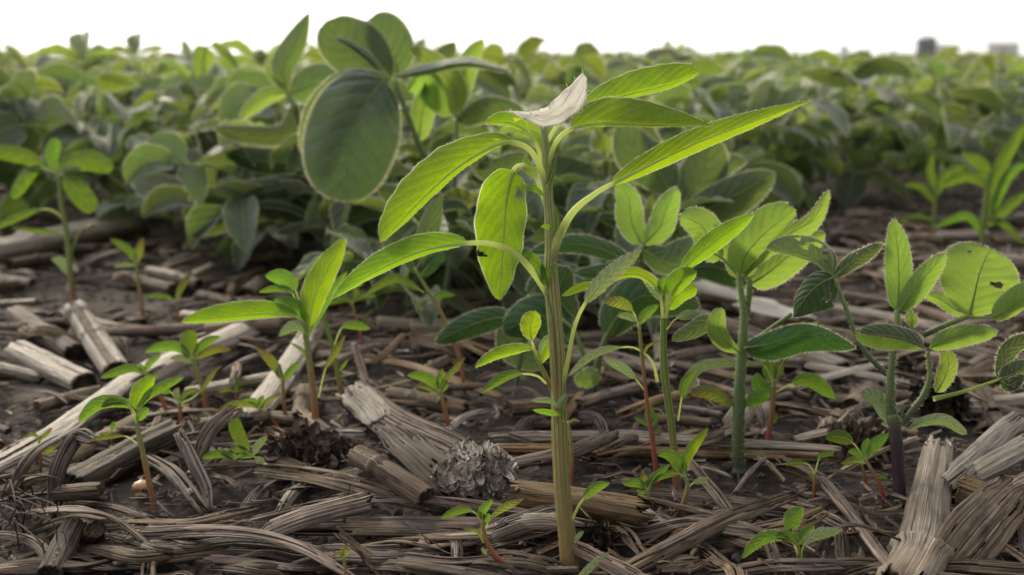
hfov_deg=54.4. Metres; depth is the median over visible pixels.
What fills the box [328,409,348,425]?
stalk splinter
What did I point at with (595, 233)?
corn stalk piece
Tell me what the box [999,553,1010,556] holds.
stalk splinter
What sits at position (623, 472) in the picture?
corn leaf shred
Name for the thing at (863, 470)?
pigweed seedling
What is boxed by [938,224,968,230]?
corn leaf shred
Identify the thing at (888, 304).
stalk splinter
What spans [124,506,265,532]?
corn leaf strip
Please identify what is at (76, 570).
corn leaf strip
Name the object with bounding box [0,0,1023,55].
sky
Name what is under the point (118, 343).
corn leaf shred
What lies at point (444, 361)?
corn stalk piece
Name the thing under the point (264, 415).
corn stalk piece
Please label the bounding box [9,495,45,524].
dry fibre
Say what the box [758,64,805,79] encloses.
soybean plant
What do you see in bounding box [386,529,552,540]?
corn leaf strip
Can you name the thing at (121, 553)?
corn leaf strip
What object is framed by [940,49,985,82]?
soybean plant
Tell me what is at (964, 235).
corn stalk piece
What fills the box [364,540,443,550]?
stalk splinter
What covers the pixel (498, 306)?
corn stalk piece
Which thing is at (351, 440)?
corn leaf shred
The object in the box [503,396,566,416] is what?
corn stalk piece
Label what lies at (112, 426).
pigweed seedling
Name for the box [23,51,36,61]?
soybean plant
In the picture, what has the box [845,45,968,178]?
soybean plant
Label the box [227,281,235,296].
stalk splinter
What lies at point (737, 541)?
corn leaf strip
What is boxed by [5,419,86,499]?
corn leaf strip
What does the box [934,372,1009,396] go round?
corn stalk piece
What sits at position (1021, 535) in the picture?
corn leaf shred
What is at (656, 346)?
corn stalk piece
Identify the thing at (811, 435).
stalk splinter
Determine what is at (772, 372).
pigweed seedling
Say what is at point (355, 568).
corn leaf strip
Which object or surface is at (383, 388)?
corn leaf shred
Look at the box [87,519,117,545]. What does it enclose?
corn leaf shred
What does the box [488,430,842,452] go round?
stalk splinter
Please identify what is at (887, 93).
soybean plant
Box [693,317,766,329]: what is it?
corn leaf shred
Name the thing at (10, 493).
dry fibre
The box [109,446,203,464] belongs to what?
stalk splinter
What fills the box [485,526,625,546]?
corn leaf shred
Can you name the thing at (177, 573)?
corn leaf shred
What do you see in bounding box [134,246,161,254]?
corn leaf shred
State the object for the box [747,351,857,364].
corn leaf shred
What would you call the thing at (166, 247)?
corn leaf shred
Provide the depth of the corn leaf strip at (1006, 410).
0.54 m
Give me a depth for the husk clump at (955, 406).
0.54 m
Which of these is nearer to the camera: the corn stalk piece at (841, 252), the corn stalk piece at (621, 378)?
the corn stalk piece at (621, 378)
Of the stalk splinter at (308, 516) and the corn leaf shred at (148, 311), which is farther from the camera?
the corn leaf shred at (148, 311)
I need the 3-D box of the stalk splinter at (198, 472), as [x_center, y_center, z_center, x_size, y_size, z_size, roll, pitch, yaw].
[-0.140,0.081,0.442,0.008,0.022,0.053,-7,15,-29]
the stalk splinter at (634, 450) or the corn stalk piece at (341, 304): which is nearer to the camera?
the stalk splinter at (634, 450)
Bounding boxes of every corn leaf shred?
[0,227,11,231]
[0,269,36,279]
[0,374,16,380]
[0,381,11,390]
[0,530,48,556]
[1,389,67,402]
[3,469,20,473]
[8,271,67,279]
[8,513,51,535]
[17,324,71,337]
[23,299,57,306]
[24,306,63,317]
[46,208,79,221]
[53,440,107,450]
[55,279,102,285]
[63,391,89,400]
[68,327,78,341]
[80,267,91,276]
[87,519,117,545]
[93,413,119,419]
[96,307,122,314]
[106,311,136,320]
[109,336,131,358]
[111,271,136,287]
[114,309,156,315]
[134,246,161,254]
[134,319,156,324]
[139,571,193,574]
[150,245,180,253]
[159,392,238,407]
[161,236,187,239]
[187,336,256,373]
[189,251,213,257]
[191,441,216,472]
[193,414,297,446]
[211,439,266,447]
[215,262,283,266]
[215,270,262,276]
[222,342,280,372]
[223,276,241,288]
[225,270,267,290]
[229,253,258,258]
[236,342,260,348]
[236,516,260,528]
[240,477,291,509]
[241,365,266,371]
[244,484,260,502]
[246,348,260,364]
[254,468,362,483]
[262,239,307,243]
[276,258,301,263]
[276,486,328,492]
[283,311,336,324]
[291,481,302,504]
[298,239,316,248]
[312,350,353,365]
[316,339,441,357]
[327,379,410,391]
[344,436,366,446]
[362,353,386,368]
[371,296,404,302]
[386,352,435,358]
[390,399,427,407]
[398,339,422,363]
[405,332,470,358]
[421,512,462,556]
[441,300,501,308]
[455,561,522,574]
[466,336,495,341]
[476,431,549,443]
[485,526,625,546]
[489,425,521,431]
[495,386,549,406]
[512,414,550,431]
[523,407,574,417]
[523,452,609,472]
[530,536,557,554]
[536,545,547,562]
[567,372,619,383]
[570,411,610,450]
[573,342,618,351]
[579,420,618,429]
[581,470,639,478]
[609,524,644,554]
[615,529,656,566]
[623,407,676,414]
[646,370,679,397]
[680,514,712,517]
[684,427,731,446]
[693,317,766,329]
[699,541,743,574]
[701,534,748,546]
[715,351,730,356]
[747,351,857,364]
[750,316,775,327]
[760,319,777,329]
[764,378,813,396]
[772,299,813,315]
[774,463,837,482]
[777,414,814,421]
[796,411,818,425]
[810,385,840,408]
[812,395,832,409]
[815,227,875,243]
[820,468,888,476]
[831,385,897,403]
[834,320,930,349]
[841,410,869,415]
[843,237,854,248]
[844,338,856,343]
[853,348,928,365]
[853,351,977,364]
[863,304,888,309]
[870,233,885,242]
[871,277,885,287]
[880,213,898,216]
[883,252,932,256]
[904,354,920,375]
[912,361,975,371]
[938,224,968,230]
[941,201,956,213]
[951,489,956,503]
[956,352,994,381]
[970,391,1023,412]
[973,419,1012,430]
[977,340,1000,348]
[985,234,1002,245]
[991,322,1016,326]
[991,327,1014,341]
[1018,523,1023,553]
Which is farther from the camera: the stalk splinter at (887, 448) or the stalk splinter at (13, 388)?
the stalk splinter at (13, 388)
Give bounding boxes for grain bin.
[915,35,936,55]
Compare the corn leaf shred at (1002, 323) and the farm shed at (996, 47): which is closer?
the corn leaf shred at (1002, 323)
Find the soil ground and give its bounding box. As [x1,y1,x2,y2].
[0,113,1023,574]
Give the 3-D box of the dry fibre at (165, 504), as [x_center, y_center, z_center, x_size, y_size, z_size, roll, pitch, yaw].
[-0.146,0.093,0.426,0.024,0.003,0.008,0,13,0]
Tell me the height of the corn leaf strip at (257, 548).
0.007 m
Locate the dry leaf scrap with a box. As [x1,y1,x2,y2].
[506,70,587,128]
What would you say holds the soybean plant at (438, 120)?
on the soil ground
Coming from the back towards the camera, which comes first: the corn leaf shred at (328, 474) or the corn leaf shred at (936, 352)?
the corn leaf shred at (936, 352)
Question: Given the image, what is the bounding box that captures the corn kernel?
[131,480,146,492]
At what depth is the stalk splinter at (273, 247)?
0.97 m
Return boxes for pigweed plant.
[0,138,113,302]
[331,62,810,574]
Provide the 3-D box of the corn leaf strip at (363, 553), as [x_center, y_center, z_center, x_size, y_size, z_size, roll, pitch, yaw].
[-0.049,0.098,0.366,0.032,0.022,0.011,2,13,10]
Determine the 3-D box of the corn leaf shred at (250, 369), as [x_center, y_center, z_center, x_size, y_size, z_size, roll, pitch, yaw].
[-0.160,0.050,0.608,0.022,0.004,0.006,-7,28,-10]
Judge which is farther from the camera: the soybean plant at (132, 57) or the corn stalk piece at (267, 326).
the soybean plant at (132, 57)
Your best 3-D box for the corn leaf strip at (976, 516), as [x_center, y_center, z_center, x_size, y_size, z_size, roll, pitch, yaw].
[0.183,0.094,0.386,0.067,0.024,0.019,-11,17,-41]
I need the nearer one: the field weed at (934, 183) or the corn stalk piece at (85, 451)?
the corn stalk piece at (85, 451)
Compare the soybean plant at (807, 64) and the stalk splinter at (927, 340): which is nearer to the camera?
the stalk splinter at (927, 340)
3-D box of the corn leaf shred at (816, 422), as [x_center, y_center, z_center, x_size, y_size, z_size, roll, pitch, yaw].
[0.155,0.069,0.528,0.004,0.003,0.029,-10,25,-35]
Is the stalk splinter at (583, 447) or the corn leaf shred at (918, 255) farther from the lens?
the corn leaf shred at (918, 255)
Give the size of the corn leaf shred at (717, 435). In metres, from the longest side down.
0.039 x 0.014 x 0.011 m
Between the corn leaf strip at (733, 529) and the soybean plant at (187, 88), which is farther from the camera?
the soybean plant at (187, 88)
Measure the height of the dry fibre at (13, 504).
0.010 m
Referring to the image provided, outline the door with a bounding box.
[998,48,1007,54]
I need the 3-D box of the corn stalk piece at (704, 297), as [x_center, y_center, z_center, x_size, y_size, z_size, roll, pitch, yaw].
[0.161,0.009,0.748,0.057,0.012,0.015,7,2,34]
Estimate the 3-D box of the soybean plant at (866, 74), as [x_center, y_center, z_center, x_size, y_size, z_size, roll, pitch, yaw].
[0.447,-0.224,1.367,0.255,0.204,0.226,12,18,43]
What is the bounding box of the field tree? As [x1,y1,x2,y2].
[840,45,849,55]
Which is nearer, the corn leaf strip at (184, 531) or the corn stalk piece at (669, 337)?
the corn leaf strip at (184, 531)
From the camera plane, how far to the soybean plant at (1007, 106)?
2.32 m
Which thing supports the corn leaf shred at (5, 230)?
on the soil ground
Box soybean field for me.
[5,47,1023,66]
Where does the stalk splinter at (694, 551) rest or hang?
on the soil ground
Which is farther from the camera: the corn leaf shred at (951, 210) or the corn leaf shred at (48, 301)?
the corn leaf shred at (951, 210)
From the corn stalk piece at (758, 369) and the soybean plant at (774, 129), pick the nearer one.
the corn stalk piece at (758, 369)
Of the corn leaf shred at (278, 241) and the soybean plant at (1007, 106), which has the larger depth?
the soybean plant at (1007, 106)
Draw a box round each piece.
[0,185,8,193]
[0,211,147,263]
[0,264,7,272]
[0,275,36,286]
[0,279,25,293]
[0,298,38,307]
[0,362,43,383]
[0,424,12,434]
[0,439,5,449]
[4,253,57,270]
[4,340,99,390]
[5,305,86,361]
[9,317,69,326]
[32,385,100,414]
[37,517,86,574]
[50,482,105,501]
[51,194,73,203]
[53,415,146,464]
[59,244,100,252]
[62,300,127,379]
[64,418,184,486]
[64,520,106,574]
[73,263,79,276]
[94,395,158,418]
[96,317,118,326]
[106,323,206,338]
[108,425,150,433]
[120,255,149,263]
[126,273,177,296]
[127,242,157,245]
[142,226,150,234]
[145,266,204,289]
[145,410,179,424]
[146,214,160,222]
[152,213,166,221]
[156,375,185,390]
[160,351,220,355]
[170,262,216,283]
[179,310,214,322]
[185,371,298,399]
[193,290,236,303]
[197,332,205,339]
[197,408,271,433]
[201,317,283,335]
[208,294,273,306]
[210,266,267,292]
[235,411,299,426]
[236,274,275,296]
[238,387,296,399]
[245,256,270,263]
[266,291,300,301]
[272,455,322,487]
[275,282,303,293]
[291,383,310,416]
[313,340,388,377]
[326,302,348,309]
[327,289,368,308]
[346,340,405,351]
[347,445,435,507]
[374,316,495,337]
[384,307,419,338]
[384,386,469,413]
[388,289,415,295]
[408,318,496,332]
[409,329,495,341]
[420,314,461,318]
[421,383,497,391]
[424,354,452,369]
[429,392,446,403]
[431,435,518,510]
[451,288,511,302]
[463,341,495,348]
[492,297,503,308]
[497,566,579,574]
[501,480,654,530]
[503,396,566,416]
[528,339,622,361]
[531,419,593,428]
[569,354,641,375]
[573,314,585,329]
[573,330,638,345]
[574,381,654,408]
[592,230,608,239]
[599,370,631,383]
[600,360,655,391]
[611,351,668,372]
[632,320,710,340]
[633,365,682,385]
[651,331,667,357]
[656,414,712,427]
[667,316,671,342]
[682,405,720,417]
[684,308,851,383]
[695,291,752,305]
[698,392,794,417]
[718,303,739,311]
[723,357,762,371]
[725,321,734,334]
[752,385,797,394]
[760,357,802,364]
[788,317,802,320]
[806,316,868,329]
[816,408,844,439]
[821,247,854,256]
[824,255,875,272]
[827,396,875,411]
[839,210,885,219]
[839,290,1023,352]
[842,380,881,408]
[843,401,875,413]
[854,383,911,401]
[857,376,895,383]
[862,347,930,357]
[874,433,956,574]
[878,267,885,284]
[881,423,919,438]
[882,216,912,222]
[882,372,1023,388]
[885,292,939,308]
[887,211,1023,227]
[905,226,942,232]
[905,229,989,242]
[905,232,948,246]
[909,242,927,249]
[911,255,933,265]
[914,209,931,213]
[921,393,1023,414]
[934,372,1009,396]
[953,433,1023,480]
[955,474,1022,516]
[966,403,1023,420]
[970,393,1004,428]
[971,250,1023,261]
[976,386,1000,411]
[984,333,1022,349]
[990,235,1023,246]
[990,274,1022,286]
[1009,314,1023,322]
[1011,212,1023,214]
[1013,420,1023,436]
[1014,221,1023,225]
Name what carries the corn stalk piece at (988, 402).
on the corn stalk piece at (991, 417)
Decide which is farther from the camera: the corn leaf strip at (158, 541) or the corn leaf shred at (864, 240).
the corn leaf shred at (864, 240)
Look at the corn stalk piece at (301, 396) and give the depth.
0.54 m
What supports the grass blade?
on the soil ground
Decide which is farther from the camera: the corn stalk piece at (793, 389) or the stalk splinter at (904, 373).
the stalk splinter at (904, 373)
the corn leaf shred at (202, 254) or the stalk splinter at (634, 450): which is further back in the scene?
the corn leaf shred at (202, 254)
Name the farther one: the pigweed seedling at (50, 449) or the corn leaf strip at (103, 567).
the pigweed seedling at (50, 449)
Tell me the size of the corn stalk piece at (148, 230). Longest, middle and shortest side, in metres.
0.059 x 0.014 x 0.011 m
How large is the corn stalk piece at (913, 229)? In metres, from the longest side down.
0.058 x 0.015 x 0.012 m
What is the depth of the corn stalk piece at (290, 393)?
0.55 m
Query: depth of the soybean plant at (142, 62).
2.83 m
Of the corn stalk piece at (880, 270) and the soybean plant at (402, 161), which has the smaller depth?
the corn stalk piece at (880, 270)
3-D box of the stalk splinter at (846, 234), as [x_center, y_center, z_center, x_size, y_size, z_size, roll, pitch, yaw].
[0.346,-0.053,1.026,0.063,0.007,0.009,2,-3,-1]
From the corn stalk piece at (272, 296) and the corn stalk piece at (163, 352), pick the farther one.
the corn stalk piece at (272, 296)
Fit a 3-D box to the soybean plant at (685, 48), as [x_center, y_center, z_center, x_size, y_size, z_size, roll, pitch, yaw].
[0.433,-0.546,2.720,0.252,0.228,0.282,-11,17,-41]
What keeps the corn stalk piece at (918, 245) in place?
on the soil ground
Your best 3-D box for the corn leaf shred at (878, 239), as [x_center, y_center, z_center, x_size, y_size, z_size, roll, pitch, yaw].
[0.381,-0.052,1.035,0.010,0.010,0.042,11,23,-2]
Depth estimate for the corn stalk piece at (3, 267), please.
0.88 m
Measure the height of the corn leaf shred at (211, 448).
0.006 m
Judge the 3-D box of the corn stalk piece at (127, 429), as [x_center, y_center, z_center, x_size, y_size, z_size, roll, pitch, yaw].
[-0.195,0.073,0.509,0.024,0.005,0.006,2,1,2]
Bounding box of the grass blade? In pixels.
[578,552,609,574]
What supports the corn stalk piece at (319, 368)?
on the soil ground
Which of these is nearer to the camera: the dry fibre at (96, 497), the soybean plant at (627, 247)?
the dry fibre at (96, 497)
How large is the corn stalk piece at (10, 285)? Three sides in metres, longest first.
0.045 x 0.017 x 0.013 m
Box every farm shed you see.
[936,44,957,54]
[976,41,1019,54]
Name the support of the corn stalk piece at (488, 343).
on the soil ground
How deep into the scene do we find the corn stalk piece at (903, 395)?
0.56 m
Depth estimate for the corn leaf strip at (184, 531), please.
0.39 m
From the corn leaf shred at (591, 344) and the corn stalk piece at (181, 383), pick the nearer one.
the corn stalk piece at (181, 383)
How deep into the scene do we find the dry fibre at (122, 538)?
0.39 m
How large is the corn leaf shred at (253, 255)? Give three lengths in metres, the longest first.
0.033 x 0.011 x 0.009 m
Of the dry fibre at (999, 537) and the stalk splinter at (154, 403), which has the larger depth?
the stalk splinter at (154, 403)
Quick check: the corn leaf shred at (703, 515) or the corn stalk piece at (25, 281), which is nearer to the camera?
the corn leaf shred at (703, 515)
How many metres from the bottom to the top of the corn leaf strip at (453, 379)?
0.010 m
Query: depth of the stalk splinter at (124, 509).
0.42 m
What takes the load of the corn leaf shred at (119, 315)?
on the soil ground
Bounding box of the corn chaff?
[0,147,1023,574]
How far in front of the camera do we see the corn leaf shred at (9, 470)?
0.47 m
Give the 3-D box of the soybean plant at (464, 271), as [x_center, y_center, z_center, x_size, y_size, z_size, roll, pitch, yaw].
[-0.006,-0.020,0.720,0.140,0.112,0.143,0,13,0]
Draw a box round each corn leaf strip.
[0,557,113,567]
[0,558,75,574]
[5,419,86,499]
[20,513,153,537]
[23,505,151,543]
[28,543,193,562]
[28,551,146,570]
[47,428,97,516]
[65,560,121,573]
[79,537,353,565]
[98,533,152,545]
[118,534,173,553]
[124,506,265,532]
[129,539,229,549]
[139,524,353,574]
[151,536,196,548]
[176,530,318,550]
[187,553,326,571]
[194,404,241,460]
[206,560,332,574]
[237,550,306,562]
[246,494,527,522]
[251,462,439,513]
[290,549,452,565]
[315,358,504,399]
[317,543,413,550]
[334,525,404,574]
[342,384,390,426]
[346,558,505,574]
[347,564,448,574]
[369,333,406,365]
[374,521,479,539]
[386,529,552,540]
[387,550,513,564]
[481,550,579,574]
[571,541,642,574]
[588,572,649,574]
[628,517,783,540]
[653,554,703,572]
[659,527,801,551]
[692,280,745,299]
[706,558,868,574]
[718,396,756,448]
[732,297,816,318]
[755,401,769,439]
[764,506,828,531]
[764,542,786,574]
[766,496,851,531]
[803,557,965,565]
[813,523,900,556]
[827,562,888,574]
[834,530,852,574]
[837,408,856,424]
[849,389,1023,416]
[868,572,965,574]
[936,473,1023,574]
[941,411,1023,489]
[946,559,1023,574]
[970,558,1021,562]
[1007,472,1023,492]
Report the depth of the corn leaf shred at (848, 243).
0.99 m
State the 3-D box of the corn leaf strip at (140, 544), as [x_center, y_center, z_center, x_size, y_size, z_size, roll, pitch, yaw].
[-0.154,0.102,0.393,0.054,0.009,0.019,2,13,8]
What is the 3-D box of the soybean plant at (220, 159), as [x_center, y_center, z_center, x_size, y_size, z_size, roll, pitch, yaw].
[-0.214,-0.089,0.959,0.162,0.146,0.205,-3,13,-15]
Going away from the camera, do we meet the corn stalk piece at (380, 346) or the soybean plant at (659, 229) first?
the soybean plant at (659, 229)
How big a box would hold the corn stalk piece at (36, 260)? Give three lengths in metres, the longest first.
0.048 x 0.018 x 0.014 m
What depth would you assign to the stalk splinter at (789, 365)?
0.60 m
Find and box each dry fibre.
[0,479,16,506]
[0,487,20,503]
[0,503,22,532]
[0,509,25,545]
[1,517,19,550]
[8,491,43,506]
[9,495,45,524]
[9,506,24,524]
[13,522,42,545]
[14,498,46,521]
[15,483,35,507]
[15,512,57,538]
[18,501,38,512]
[20,474,60,488]
[20,475,53,496]
[27,499,58,516]
[27,528,54,534]
[43,531,66,552]
[68,555,101,557]
[77,494,117,503]
[104,534,150,540]
[117,513,158,517]
[122,546,181,555]
[126,560,163,566]
[129,496,163,498]
[144,503,199,504]
[187,513,239,518]
[220,520,271,522]
[222,498,280,503]
[256,482,363,522]
[306,543,333,551]
[402,521,440,546]
[523,540,556,544]
[580,505,620,555]
[616,521,663,527]
[675,557,718,561]
[680,539,712,543]
[757,559,790,568]
[792,502,830,507]
[807,560,843,565]
[856,502,884,528]
[961,500,1007,573]
[962,503,1004,558]
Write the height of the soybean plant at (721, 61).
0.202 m
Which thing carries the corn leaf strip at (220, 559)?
on the soil ground
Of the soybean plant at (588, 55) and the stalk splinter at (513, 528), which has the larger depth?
the soybean plant at (588, 55)
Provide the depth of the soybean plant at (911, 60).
3.44 m
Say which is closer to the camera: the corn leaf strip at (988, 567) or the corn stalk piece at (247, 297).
the corn leaf strip at (988, 567)
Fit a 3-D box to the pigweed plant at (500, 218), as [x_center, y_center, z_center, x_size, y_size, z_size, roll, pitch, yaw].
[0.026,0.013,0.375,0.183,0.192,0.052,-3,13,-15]
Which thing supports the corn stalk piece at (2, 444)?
on the soil ground
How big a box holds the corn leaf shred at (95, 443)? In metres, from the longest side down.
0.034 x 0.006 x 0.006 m
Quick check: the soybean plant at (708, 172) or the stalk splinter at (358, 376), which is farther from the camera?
the soybean plant at (708, 172)
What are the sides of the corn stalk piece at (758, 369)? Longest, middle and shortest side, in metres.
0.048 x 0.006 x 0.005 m
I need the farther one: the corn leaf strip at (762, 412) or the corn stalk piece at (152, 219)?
the corn stalk piece at (152, 219)
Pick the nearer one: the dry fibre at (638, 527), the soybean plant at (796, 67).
the dry fibre at (638, 527)
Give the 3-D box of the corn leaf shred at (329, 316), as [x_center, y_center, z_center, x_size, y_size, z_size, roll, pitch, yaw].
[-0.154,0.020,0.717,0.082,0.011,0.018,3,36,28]
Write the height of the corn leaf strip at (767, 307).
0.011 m
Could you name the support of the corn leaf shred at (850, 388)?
on the soil ground
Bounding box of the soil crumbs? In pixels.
[0,146,1023,574]
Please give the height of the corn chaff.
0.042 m
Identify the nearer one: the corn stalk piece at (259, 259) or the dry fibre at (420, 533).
the dry fibre at (420, 533)
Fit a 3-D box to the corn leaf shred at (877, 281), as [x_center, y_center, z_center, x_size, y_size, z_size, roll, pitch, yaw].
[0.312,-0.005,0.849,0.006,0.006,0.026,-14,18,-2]
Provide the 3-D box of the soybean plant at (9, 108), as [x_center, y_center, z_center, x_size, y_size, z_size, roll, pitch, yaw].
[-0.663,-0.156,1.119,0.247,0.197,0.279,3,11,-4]
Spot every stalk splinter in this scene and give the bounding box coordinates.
[0,311,55,320]
[0,324,68,332]
[0,331,41,338]
[0,359,154,472]
[0,386,15,393]
[0,430,40,451]
[0,462,80,493]
[0,467,41,481]
[0,492,46,502]
[8,453,52,465]
[9,224,61,230]
[24,393,62,411]
[53,314,155,325]
[53,502,64,535]
[63,270,144,285]
[64,501,155,518]
[73,326,116,330]
[78,248,121,266]
[98,317,282,397]
[100,323,179,340]
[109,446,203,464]
[118,316,168,323]
[126,398,200,420]
[130,235,146,241]
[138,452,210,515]
[140,556,155,574]
[146,407,215,426]
[146,408,217,417]
[150,407,163,426]
[151,257,195,277]
[152,252,178,255]
[163,397,198,422]
[167,328,203,340]
[168,296,275,309]
[174,429,213,515]
[175,484,222,497]
[177,298,198,302]
[182,431,199,437]
[188,376,203,386]
[203,459,213,464]
[203,460,262,471]
[214,246,285,252]
[222,433,273,442]
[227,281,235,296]
[229,362,241,382]
[237,336,274,342]
[238,320,324,425]
[261,398,293,408]
[261,491,374,536]
[266,425,313,466]
[275,482,308,510]
[276,481,296,497]
[278,340,349,352]
[283,330,355,336]
[289,516,528,539]
[294,407,330,429]
[316,316,401,330]
[316,371,369,386]
[316,387,348,392]
[317,396,342,401]
[318,318,376,325]
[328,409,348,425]
[335,380,471,464]
[336,428,366,437]
[340,371,377,386]
[345,314,385,331]
[351,342,369,384]
[358,285,371,289]
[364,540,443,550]
[374,422,481,501]
[402,298,498,332]
[402,542,523,550]
[419,348,484,355]
[446,408,491,430]
[451,358,475,372]
[457,340,505,365]
[468,503,573,555]
[477,513,596,541]
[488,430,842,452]
[499,443,834,463]
[514,430,619,469]
[566,390,583,420]
[577,511,676,523]
[594,446,656,460]
[597,433,638,452]
[613,389,697,418]
[621,485,786,517]
[625,491,798,571]
[636,494,820,557]
[638,508,727,548]
[639,428,703,445]
[642,332,674,336]
[642,509,689,522]
[649,350,695,359]
[652,343,737,362]
[652,542,713,551]
[668,359,685,367]
[668,360,811,399]
[685,361,801,374]
[686,371,723,419]
[687,466,732,477]
[689,459,754,552]
[690,542,703,562]
[695,378,784,419]
[711,400,839,417]
[724,355,756,360]
[732,456,769,494]
[750,419,789,421]
[752,286,778,291]
[753,314,853,339]
[754,408,784,426]
[774,464,819,485]
[775,317,936,361]
[782,402,812,408]
[788,278,855,290]
[790,360,888,389]
[790,490,856,505]
[793,428,829,441]
[803,362,910,388]
[811,406,844,414]
[816,475,896,574]
[818,393,848,396]
[822,225,844,245]
[825,233,878,239]
[827,436,922,478]
[829,304,951,331]
[829,530,899,538]
[831,351,862,357]
[838,278,867,282]
[844,273,868,275]
[850,326,1023,360]
[851,293,882,304]
[853,258,925,270]
[860,270,1023,314]
[866,298,930,306]
[870,369,922,376]
[873,220,964,241]
[876,318,935,324]
[877,251,942,254]
[895,387,909,389]
[896,354,967,361]
[896,399,910,412]
[899,417,947,428]
[909,189,932,193]
[917,353,961,369]
[924,343,995,362]
[946,515,1023,562]
[958,318,994,324]
[966,392,983,400]
[989,326,1023,339]
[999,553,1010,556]
[1012,262,1023,266]
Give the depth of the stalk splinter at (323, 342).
0.64 m
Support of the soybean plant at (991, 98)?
on the soil ground
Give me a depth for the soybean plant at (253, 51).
2.18 m
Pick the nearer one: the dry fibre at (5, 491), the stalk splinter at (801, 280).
the dry fibre at (5, 491)
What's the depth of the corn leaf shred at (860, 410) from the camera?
0.53 m
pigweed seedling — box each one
[23,428,57,472]
[78,376,183,511]
[99,421,115,445]
[101,354,169,416]
[110,238,144,315]
[145,271,191,323]
[145,330,231,408]
[161,369,216,429]
[182,238,346,418]
[202,417,268,480]
[215,392,282,432]
[217,375,244,399]
[256,348,299,427]
[322,284,370,407]
[329,287,375,344]
[334,546,348,574]
[365,196,466,393]
[407,357,464,425]
[441,498,522,568]
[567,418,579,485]
[568,214,753,488]
[603,296,659,486]
[623,464,669,522]
[634,404,660,446]
[647,428,708,521]
[679,320,835,449]
[742,506,841,564]
[785,451,834,501]
[825,430,888,505]
[845,456,867,491]
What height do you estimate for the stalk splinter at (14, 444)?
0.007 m
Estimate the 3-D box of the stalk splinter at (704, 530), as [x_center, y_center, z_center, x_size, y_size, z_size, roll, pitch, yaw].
[0.076,0.098,0.390,0.109,0.011,0.011,-9,16,-35]
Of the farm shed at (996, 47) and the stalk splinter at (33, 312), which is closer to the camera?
the stalk splinter at (33, 312)
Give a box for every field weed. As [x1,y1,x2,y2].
[897,154,965,246]
[934,121,1023,247]
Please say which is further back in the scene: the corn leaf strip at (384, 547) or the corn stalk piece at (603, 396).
the corn stalk piece at (603, 396)
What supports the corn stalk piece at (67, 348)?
on the soil ground
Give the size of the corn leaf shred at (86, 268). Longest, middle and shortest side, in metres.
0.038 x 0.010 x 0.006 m
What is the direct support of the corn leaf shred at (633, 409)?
on the soil ground
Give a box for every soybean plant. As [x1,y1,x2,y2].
[0,29,199,219]
[0,44,28,62]
[0,49,109,189]
[0,51,47,94]
[0,95,48,213]
[14,55,179,113]
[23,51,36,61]
[34,42,176,125]
[36,31,189,173]
[42,85,217,229]
[47,58,137,93]
[53,38,285,193]
[55,59,162,114]
[97,40,258,185]
[102,53,153,66]
[102,100,267,243]
[119,55,139,65]
[122,118,315,271]
[126,65,174,127]
[134,60,166,114]
[139,50,162,67]
[156,64,200,124]
[187,12,379,275]
[195,120,316,270]
[209,55,311,108]
[215,53,223,58]
[218,63,310,120]
[246,49,271,65]
[252,44,282,104]
[257,104,414,224]
[267,58,310,111]
[269,109,481,292]
[275,47,409,145]
[275,136,427,251]
[282,58,321,104]
[292,105,431,178]
[293,172,534,328]
[297,10,527,313]
[306,43,316,48]
[368,133,509,289]
[388,78,531,240]
[392,68,487,146]
[399,34,438,154]
[400,186,598,315]
[402,42,615,152]
[408,42,459,68]
[430,46,569,137]
[430,102,615,270]
[434,276,539,395]
[464,125,563,262]
[469,35,593,100]
[484,47,551,68]
[487,84,646,213]
[497,42,697,129]
[502,182,699,393]
[523,123,689,267]
[529,180,733,336]
[532,53,609,88]
[534,66,617,83]
[538,80,550,86]
[563,52,620,76]
[584,92,733,152]
[593,54,761,171]
[597,39,746,127]
[598,126,775,322]
[606,100,802,227]
[616,75,715,133]
[643,43,849,183]
[643,46,699,57]
[671,190,856,472]
[678,65,795,115]
[684,57,795,124]
[685,52,705,56]
[713,51,746,60]
[713,85,843,211]
[714,50,784,115]
[716,60,901,173]
[751,49,934,173]
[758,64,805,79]
[759,93,914,210]
[763,50,797,76]
[764,55,803,78]
[766,217,1023,504]
[774,63,797,75]
[783,68,860,104]
[792,60,841,113]
[792,64,895,119]
[796,52,837,72]
[798,60,815,68]
[837,54,846,63]
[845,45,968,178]
[848,60,983,159]
[848,76,1023,195]
[849,55,935,126]
[873,51,1023,169]
[888,77,912,134]
[891,62,912,86]
[907,55,913,62]
[910,54,925,60]
[931,68,1007,117]
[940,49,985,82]
[947,55,1023,105]
[947,61,1023,180]
[952,56,1023,153]
[958,64,983,79]
[980,76,1023,113]
[981,52,1005,60]
[982,64,1014,110]
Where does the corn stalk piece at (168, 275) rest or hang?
on the soil ground
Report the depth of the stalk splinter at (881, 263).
0.89 m
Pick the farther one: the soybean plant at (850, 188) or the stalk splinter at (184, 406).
the soybean plant at (850, 188)
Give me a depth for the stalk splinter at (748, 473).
0.45 m
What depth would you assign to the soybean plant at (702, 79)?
1.15 m
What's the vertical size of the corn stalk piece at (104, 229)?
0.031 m
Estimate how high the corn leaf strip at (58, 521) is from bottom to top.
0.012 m
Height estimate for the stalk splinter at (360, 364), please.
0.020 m
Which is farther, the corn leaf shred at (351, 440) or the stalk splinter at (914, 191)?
the stalk splinter at (914, 191)
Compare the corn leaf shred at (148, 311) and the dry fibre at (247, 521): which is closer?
the dry fibre at (247, 521)
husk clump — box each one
[262,416,351,468]
[576,518,620,552]
[820,409,890,457]
[905,369,972,418]
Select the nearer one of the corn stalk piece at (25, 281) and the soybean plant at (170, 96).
the corn stalk piece at (25, 281)
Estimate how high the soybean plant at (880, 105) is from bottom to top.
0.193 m
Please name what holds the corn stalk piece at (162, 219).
on the soil ground

